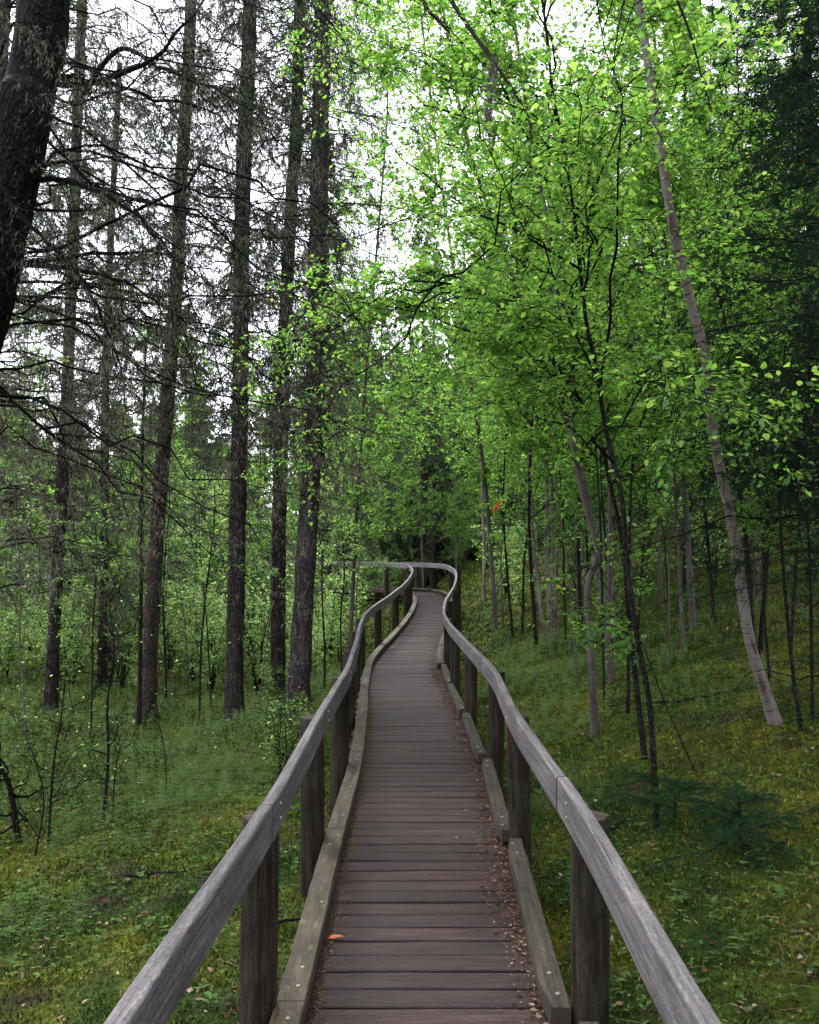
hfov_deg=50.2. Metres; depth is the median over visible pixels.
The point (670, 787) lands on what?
spruce seedling
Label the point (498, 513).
birch tree
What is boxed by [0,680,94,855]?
bare sapling
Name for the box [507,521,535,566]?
leafy shrub
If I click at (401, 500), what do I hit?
birch tree
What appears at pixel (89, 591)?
tree
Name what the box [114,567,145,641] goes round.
leafy shrub
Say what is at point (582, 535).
birch tree
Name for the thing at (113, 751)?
fallen branch
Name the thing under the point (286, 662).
leafy shrub
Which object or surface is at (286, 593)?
leafy shrub
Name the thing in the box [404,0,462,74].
dead branch
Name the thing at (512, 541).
leafy shrub
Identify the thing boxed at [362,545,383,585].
leafy shrub
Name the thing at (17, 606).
birch tree
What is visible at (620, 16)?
dead branch
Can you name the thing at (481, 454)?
birch tree
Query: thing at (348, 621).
leafy shrub
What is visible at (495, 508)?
dead spray
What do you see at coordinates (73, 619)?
leafy shrub
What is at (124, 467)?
birch tree
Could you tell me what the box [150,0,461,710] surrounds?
spruce tree
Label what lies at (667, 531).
leafy shrub
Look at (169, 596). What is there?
leafy shrub
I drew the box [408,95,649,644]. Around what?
birch tree
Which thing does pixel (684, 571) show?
thin stem
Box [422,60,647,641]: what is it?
birch tree
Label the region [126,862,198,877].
fallen branch
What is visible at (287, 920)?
fallen branch
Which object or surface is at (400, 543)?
forest
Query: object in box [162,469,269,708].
thin stem
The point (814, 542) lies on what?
leafy shrub
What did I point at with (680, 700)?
fallen branch
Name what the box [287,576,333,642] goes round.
leafy shrub
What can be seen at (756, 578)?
birch tree
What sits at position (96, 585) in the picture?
leafy shrub
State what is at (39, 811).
bare sapling
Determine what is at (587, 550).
thin stem
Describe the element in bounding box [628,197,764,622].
thin stem
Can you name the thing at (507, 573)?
thin stem
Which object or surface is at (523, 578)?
thin stem
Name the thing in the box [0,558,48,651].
leafy shrub
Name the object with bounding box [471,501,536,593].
leafy shrub
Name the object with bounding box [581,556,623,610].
leafy shrub
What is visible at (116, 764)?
bare sapling
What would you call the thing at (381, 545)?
spruce tree
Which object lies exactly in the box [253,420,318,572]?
birch tree
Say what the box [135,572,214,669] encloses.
leafy shrub
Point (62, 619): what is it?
leafy shrub
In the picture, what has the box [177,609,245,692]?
leafy shrub
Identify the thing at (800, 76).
dark spruce tree
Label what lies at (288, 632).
leafy shrub
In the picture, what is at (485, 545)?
leafy shrub
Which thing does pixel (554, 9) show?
sky
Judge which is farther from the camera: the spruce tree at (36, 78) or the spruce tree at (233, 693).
the spruce tree at (233, 693)
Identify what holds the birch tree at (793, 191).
on the ground at (696, 936)
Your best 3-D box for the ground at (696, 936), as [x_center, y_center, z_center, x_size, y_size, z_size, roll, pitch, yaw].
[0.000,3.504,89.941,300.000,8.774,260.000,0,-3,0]
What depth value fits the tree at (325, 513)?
32.09 m
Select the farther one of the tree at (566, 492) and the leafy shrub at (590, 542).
the leafy shrub at (590, 542)
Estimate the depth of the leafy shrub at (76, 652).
17.21 m
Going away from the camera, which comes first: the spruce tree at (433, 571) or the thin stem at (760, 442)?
the thin stem at (760, 442)
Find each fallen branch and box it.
[81,727,155,753]
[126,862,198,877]
[278,918,300,923]
[609,802,635,829]
[643,674,756,705]
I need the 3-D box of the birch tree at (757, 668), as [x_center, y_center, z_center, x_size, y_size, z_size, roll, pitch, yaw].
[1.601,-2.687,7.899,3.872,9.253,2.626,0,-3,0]
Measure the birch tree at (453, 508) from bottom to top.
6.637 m
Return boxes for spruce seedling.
[606,765,753,846]
[649,765,818,875]
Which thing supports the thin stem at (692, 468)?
on the ground at (696, 936)
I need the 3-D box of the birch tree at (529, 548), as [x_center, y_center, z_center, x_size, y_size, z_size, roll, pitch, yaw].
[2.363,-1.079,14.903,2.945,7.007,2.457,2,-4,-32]
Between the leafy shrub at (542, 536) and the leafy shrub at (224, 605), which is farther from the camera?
the leafy shrub at (542, 536)
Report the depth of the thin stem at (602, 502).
12.03 m
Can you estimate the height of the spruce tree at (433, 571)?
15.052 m
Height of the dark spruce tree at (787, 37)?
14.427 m
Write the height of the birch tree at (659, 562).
10.866 m
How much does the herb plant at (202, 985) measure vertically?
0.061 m
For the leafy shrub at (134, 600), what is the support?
on the ground at (696, 936)
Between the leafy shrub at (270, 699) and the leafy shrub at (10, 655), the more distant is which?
the leafy shrub at (10, 655)
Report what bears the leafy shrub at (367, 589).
on the ground at (696, 936)
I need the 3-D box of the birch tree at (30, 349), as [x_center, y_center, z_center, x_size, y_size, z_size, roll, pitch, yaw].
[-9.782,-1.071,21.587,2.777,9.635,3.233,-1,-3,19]
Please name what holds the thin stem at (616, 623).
on the ground at (696, 936)
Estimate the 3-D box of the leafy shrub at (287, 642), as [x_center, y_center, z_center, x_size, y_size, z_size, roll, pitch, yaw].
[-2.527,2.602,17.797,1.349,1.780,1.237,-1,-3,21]
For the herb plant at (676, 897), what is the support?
on the ground at (696, 936)
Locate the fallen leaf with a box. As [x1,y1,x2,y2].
[328,934,341,938]
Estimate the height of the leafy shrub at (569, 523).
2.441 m
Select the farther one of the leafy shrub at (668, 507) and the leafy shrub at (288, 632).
the leafy shrub at (668, 507)
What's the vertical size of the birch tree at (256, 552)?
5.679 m
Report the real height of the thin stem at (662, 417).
6.185 m
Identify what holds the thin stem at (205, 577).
on the ground at (696, 936)
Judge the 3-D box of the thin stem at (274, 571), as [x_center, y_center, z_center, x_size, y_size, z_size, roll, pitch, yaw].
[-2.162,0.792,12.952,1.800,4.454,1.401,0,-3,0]
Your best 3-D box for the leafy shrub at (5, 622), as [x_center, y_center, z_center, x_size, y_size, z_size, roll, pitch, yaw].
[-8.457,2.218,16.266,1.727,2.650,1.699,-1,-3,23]
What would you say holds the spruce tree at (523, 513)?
on the ground at (696, 936)
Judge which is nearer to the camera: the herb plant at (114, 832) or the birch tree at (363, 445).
the herb plant at (114, 832)
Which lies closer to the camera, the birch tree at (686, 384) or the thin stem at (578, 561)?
the thin stem at (578, 561)
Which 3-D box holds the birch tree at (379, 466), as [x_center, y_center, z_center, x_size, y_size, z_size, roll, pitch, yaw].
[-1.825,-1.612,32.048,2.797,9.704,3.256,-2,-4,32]
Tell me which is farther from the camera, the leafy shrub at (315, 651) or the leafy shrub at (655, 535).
the leafy shrub at (655, 535)
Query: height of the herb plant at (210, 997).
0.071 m
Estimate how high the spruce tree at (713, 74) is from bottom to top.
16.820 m
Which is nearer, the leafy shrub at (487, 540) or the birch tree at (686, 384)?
the birch tree at (686, 384)
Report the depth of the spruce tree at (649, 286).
31.24 m
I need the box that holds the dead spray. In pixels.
[492,499,502,511]
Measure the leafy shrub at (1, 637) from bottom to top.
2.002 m
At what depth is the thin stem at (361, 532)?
15.44 m
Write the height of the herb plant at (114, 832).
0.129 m
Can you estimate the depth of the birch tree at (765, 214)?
19.04 m
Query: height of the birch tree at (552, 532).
9.286 m
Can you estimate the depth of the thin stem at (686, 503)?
12.99 m
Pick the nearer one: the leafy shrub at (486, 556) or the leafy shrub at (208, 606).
the leafy shrub at (208, 606)
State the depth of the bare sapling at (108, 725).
7.50 m
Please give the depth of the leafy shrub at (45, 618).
18.25 m
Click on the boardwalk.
(419, 898)
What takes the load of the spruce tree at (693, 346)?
on the ground at (696, 936)
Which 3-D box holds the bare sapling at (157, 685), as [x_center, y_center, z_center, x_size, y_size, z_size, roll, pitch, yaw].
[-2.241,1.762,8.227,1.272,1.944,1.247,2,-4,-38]
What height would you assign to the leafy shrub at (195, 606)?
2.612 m
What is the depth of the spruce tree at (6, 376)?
11.43 m
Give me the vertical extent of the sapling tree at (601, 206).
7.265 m
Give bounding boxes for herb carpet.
[0,560,818,1023]
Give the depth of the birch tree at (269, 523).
20.20 m
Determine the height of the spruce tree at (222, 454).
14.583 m
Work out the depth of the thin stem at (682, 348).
11.01 m
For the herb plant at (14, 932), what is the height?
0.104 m
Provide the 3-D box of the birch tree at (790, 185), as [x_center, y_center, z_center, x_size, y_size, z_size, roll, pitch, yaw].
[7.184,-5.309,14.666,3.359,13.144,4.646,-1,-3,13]
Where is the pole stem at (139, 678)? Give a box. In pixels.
[88,337,200,724]
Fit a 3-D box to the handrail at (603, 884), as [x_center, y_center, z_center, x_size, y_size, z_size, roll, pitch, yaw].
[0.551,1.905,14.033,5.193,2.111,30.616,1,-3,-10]
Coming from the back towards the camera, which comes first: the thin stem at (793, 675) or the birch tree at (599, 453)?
the birch tree at (599, 453)
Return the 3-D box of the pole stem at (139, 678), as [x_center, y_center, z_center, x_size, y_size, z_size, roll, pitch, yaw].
[-3.959,0.258,13.085,1.556,5.875,1.618,2,-4,-39]
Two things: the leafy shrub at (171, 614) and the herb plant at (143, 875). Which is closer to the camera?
the herb plant at (143, 875)
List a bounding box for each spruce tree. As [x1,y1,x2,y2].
[0,0,183,649]
[0,0,231,713]
[0,0,503,673]
[0,62,222,690]
[13,0,330,718]
[85,0,406,725]
[143,0,463,705]
[144,321,225,604]
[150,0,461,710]
[199,225,272,591]
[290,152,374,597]
[292,323,374,585]
[339,290,426,585]
[380,214,465,591]
[396,228,464,588]
[426,318,484,570]
[484,228,541,554]
[558,0,818,721]
[559,204,596,545]
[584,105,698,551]
[616,212,641,529]
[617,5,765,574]
[620,102,683,523]
[630,0,782,553]
[642,0,818,610]
[647,0,818,579]
[672,60,793,503]
[680,114,725,526]
[702,0,792,49]
[736,124,804,524]
[787,522,818,595]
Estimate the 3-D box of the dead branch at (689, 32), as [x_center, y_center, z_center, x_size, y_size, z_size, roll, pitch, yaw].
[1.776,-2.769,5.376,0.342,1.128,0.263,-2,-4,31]
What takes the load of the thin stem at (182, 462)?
on the ground at (696, 936)
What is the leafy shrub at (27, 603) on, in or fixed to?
on the ground at (696, 936)
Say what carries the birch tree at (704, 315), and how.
on the ground at (696, 936)
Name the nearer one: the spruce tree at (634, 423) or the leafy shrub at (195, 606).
the leafy shrub at (195, 606)
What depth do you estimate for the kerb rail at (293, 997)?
4.57 m
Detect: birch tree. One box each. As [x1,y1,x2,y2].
[0,289,70,652]
[0,375,48,589]
[0,408,50,611]
[37,263,174,677]
[89,312,202,565]
[97,416,198,596]
[146,312,250,664]
[202,442,295,655]
[245,389,332,611]
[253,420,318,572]
[263,0,786,736]
[293,5,462,649]
[308,0,790,682]
[319,348,396,585]
[348,0,536,629]
[362,405,415,558]
[393,376,466,591]
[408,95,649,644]
[416,187,531,601]
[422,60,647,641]
[424,406,480,570]
[433,461,478,574]
[450,142,630,634]
[453,0,807,726]
[453,412,501,562]
[455,380,521,561]
[471,250,607,648]
[486,262,584,590]
[491,77,635,606]
[502,221,605,576]
[506,0,740,672]
[511,269,589,561]
[518,62,707,641]
[538,231,653,613]
[546,11,730,607]
[550,0,802,630]
[556,2,784,650]
[564,211,648,568]
[626,0,818,601]
[629,216,724,580]
[643,183,818,653]
[690,134,807,567]
[721,2,815,544]
[737,0,818,408]
[751,96,818,391]
[758,15,818,345]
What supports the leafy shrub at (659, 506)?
on the ground at (696, 936)
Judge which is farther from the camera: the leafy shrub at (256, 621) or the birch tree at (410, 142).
the leafy shrub at (256, 621)
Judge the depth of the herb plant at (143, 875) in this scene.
5.59 m
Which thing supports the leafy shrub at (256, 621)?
on the ground at (696, 936)
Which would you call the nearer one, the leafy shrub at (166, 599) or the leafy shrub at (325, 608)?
the leafy shrub at (166, 599)
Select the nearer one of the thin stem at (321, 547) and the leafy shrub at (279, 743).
the leafy shrub at (279, 743)
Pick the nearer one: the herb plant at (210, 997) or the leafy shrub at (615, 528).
the herb plant at (210, 997)
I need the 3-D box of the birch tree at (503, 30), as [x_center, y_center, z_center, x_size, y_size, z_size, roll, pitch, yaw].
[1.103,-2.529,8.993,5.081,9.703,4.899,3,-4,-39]
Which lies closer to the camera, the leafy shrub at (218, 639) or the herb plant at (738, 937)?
the herb plant at (738, 937)
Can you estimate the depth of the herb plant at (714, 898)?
4.51 m
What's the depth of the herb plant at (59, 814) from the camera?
7.28 m
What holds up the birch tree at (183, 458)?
on the ground at (696, 936)
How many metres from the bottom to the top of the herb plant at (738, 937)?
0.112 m
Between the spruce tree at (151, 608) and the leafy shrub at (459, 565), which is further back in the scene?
the leafy shrub at (459, 565)
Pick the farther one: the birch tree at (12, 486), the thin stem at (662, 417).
the birch tree at (12, 486)
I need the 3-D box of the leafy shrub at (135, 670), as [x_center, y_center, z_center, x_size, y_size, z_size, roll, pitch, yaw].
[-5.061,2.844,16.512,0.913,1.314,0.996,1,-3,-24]
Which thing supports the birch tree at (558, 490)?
on the ground at (696, 936)
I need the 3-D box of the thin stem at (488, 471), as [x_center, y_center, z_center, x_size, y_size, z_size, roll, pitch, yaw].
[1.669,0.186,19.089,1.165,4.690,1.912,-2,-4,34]
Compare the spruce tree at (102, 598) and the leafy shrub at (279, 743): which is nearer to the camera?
the leafy shrub at (279, 743)
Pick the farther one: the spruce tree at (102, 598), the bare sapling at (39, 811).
the spruce tree at (102, 598)
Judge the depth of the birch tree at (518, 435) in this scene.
22.14 m
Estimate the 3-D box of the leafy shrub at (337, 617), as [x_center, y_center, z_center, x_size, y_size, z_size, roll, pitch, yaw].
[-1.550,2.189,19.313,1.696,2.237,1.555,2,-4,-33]
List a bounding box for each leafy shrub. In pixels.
[0,537,86,650]
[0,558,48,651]
[0,601,34,666]
[0,604,40,677]
[0,613,14,629]
[8,597,47,655]
[13,587,88,677]
[29,606,76,652]
[36,513,135,664]
[38,515,138,655]
[39,524,188,662]
[39,607,109,690]
[62,598,91,649]
[63,544,210,687]
[93,532,226,638]
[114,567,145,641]
[115,540,225,660]
[119,630,163,684]
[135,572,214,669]
[144,581,195,651]
[159,594,210,679]
[163,526,286,649]
[169,578,222,647]
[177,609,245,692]
[184,588,226,656]
[192,561,266,635]
[195,522,314,693]
[203,511,314,651]
[210,595,252,635]
[211,620,225,669]
[243,686,311,774]
[247,564,294,633]
[255,601,316,669]
[255,662,287,704]
[262,644,289,684]
[266,609,326,667]
[267,593,319,629]
[286,612,339,677]
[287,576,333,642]
[293,596,336,647]
[312,566,370,656]
[313,594,348,647]
[314,594,338,636]
[315,552,371,646]
[317,526,398,642]
[320,598,358,661]
[330,592,362,645]
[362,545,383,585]
[374,557,399,586]
[375,549,414,586]
[398,547,432,585]
[440,528,481,575]
[468,531,502,568]
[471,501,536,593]
[476,519,507,567]
[476,539,494,559]
[484,527,543,610]
[493,511,540,574]
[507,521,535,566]
[513,494,607,589]
[524,522,561,554]
[535,524,544,549]
[538,488,584,551]
[573,509,613,559]
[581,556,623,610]
[591,476,661,542]
[597,488,681,580]
[637,476,672,531]
[647,464,743,587]
[647,478,711,562]
[657,487,700,536]
[787,493,818,578]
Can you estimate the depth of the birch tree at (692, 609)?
12.98 m
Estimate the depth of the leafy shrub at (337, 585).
25.29 m
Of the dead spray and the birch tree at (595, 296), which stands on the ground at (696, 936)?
the birch tree at (595, 296)
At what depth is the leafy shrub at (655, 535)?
19.38 m
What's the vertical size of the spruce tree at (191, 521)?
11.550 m
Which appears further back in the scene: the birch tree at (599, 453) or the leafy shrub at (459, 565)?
the leafy shrub at (459, 565)
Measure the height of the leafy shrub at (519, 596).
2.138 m
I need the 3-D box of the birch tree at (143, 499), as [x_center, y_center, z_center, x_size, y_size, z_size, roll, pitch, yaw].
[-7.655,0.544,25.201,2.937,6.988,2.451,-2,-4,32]
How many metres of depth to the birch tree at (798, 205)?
11.66 m
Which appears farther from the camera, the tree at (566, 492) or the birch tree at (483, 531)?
the birch tree at (483, 531)
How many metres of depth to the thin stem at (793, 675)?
7.17 m
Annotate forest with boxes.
[0,141,790,596]
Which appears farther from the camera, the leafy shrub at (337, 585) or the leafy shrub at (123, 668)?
the leafy shrub at (337, 585)
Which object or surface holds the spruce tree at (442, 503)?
on the ground at (696, 936)
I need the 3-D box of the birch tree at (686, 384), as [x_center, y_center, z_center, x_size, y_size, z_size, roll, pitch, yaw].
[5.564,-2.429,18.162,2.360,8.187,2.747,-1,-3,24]
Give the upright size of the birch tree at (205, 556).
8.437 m
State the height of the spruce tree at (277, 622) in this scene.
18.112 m
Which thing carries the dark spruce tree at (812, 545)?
on the ground at (696, 936)
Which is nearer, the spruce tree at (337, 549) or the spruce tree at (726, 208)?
the spruce tree at (726, 208)
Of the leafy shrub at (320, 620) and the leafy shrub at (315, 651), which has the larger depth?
the leafy shrub at (320, 620)
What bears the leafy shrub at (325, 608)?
on the ground at (696, 936)
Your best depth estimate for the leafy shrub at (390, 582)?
31.60 m
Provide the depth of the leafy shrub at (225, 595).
25.66 m
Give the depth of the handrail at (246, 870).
3.29 m
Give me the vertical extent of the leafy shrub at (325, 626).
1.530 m
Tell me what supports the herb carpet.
on the ground at (696, 936)
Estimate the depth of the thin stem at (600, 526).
9.99 m
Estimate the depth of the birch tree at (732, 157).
18.19 m
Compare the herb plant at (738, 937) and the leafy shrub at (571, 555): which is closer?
the herb plant at (738, 937)
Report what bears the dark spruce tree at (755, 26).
on the ground at (696, 936)
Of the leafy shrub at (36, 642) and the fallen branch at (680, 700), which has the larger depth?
the leafy shrub at (36, 642)
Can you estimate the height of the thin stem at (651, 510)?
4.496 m
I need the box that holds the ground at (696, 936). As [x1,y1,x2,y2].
[0,494,818,1023]
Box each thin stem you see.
[0,354,69,754]
[118,407,208,705]
[119,460,213,691]
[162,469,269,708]
[167,460,252,721]
[211,412,302,710]
[268,509,347,689]
[296,423,384,672]
[316,447,394,631]
[461,416,509,625]
[463,222,660,702]
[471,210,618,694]
[483,405,536,636]
[486,334,604,645]
[487,415,566,632]
[515,470,694,769]
[548,336,630,635]
[565,330,627,575]
[571,353,693,651]
[575,374,651,657]
[586,394,691,631]
[614,142,791,714]
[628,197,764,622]
[634,231,754,664]
[651,203,776,639]
[652,305,818,684]
[660,389,722,592]
[703,164,818,656]
[712,243,818,730]
[719,270,801,559]
[722,272,818,722]
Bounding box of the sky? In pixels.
[0,0,818,520]
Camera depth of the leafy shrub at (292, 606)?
22.72 m
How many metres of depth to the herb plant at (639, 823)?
6.00 m
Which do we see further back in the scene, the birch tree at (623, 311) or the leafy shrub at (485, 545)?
the leafy shrub at (485, 545)
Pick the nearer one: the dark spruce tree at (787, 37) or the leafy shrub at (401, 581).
the dark spruce tree at (787, 37)
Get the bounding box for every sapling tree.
[192,119,817,760]
[277,0,818,832]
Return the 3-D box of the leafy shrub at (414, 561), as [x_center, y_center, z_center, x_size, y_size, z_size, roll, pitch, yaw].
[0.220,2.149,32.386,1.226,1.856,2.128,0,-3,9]
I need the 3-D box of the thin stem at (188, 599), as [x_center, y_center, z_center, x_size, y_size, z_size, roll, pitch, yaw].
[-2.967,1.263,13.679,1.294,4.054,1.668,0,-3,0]
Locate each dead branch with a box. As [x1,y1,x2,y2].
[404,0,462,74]
[448,0,556,166]
[562,0,643,135]
[676,0,724,159]
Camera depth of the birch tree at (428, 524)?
31.87 m
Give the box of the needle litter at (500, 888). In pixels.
[308,598,548,1023]
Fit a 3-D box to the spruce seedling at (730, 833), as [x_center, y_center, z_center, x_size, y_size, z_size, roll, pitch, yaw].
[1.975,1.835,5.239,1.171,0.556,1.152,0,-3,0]
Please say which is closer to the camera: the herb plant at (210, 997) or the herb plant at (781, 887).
the herb plant at (210, 997)
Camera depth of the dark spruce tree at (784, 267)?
15.17 m
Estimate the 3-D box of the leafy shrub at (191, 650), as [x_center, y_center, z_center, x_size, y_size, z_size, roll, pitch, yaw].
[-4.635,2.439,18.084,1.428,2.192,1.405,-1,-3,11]
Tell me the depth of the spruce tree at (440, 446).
33.52 m
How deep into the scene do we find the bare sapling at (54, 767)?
7.10 m
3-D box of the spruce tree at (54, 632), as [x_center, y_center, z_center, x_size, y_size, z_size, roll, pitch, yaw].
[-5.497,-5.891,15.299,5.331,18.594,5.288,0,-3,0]
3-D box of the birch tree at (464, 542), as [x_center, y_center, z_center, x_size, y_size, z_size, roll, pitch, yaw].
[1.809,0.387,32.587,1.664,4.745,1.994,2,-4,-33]
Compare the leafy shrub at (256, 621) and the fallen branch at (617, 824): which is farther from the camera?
the leafy shrub at (256, 621)
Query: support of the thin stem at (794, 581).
on the ground at (696, 936)
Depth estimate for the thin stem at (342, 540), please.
14.41 m
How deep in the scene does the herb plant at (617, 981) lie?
4.09 m
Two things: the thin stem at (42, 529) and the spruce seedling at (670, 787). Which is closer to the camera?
the spruce seedling at (670, 787)
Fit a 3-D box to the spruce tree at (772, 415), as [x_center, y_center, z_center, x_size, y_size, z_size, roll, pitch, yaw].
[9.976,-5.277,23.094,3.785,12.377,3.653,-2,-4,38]
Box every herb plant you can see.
[1,924,20,945]
[51,803,75,827]
[108,831,121,849]
[136,870,146,885]
[193,983,208,996]
[201,991,219,1008]
[610,975,625,990]
[635,822,646,833]
[665,892,691,910]
[705,895,717,915]
[726,935,748,957]
[767,883,796,916]
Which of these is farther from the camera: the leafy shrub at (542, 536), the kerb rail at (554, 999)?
the leafy shrub at (542, 536)
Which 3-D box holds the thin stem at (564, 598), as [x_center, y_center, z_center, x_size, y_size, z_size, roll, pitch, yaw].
[2.122,-0.516,13.918,1.739,5.470,1.894,0,-3,0]
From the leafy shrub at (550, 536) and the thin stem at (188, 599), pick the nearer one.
the thin stem at (188, 599)
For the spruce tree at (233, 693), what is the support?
on the ground at (696, 936)
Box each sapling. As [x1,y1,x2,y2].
[0,603,187,846]
[0,641,174,855]
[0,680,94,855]
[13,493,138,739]
[20,530,199,824]
[34,657,205,820]
[87,599,237,802]
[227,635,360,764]
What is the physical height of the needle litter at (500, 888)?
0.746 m
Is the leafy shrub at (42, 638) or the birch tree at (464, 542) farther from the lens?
the birch tree at (464, 542)
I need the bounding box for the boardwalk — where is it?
[270,589,547,1023]
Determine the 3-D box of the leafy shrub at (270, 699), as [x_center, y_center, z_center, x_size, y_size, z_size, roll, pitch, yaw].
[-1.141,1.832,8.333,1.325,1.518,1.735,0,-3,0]
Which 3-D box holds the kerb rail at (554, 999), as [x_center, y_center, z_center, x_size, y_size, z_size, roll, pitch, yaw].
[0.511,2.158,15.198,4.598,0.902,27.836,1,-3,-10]
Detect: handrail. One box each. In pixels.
[104,562,413,1023]
[343,562,721,1023]
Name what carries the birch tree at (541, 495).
on the ground at (696, 936)
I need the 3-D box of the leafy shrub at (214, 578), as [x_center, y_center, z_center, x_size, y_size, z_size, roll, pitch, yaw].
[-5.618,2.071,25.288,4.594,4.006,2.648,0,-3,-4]
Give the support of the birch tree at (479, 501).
on the ground at (696, 936)
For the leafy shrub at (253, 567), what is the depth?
18.52 m
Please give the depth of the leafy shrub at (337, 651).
17.09 m
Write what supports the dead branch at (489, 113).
hanging from the sapling tree at (601, 206)
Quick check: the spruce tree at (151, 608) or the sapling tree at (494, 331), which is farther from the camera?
the spruce tree at (151, 608)
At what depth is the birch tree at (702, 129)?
12.11 m
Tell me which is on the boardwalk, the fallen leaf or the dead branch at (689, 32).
the fallen leaf
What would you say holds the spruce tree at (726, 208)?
on the ground at (696, 936)
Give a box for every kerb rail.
[269,587,416,1023]
[315,586,599,1023]
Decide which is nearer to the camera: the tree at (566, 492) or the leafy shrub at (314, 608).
the tree at (566, 492)
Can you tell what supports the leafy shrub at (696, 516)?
on the ground at (696, 936)
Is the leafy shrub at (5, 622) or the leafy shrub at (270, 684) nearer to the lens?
the leafy shrub at (270, 684)
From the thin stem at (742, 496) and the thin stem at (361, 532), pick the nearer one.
the thin stem at (742, 496)
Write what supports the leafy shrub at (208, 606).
on the ground at (696, 936)
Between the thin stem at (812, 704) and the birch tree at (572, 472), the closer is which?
the thin stem at (812, 704)
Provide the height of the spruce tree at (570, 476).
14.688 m
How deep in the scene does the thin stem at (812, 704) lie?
7.40 m

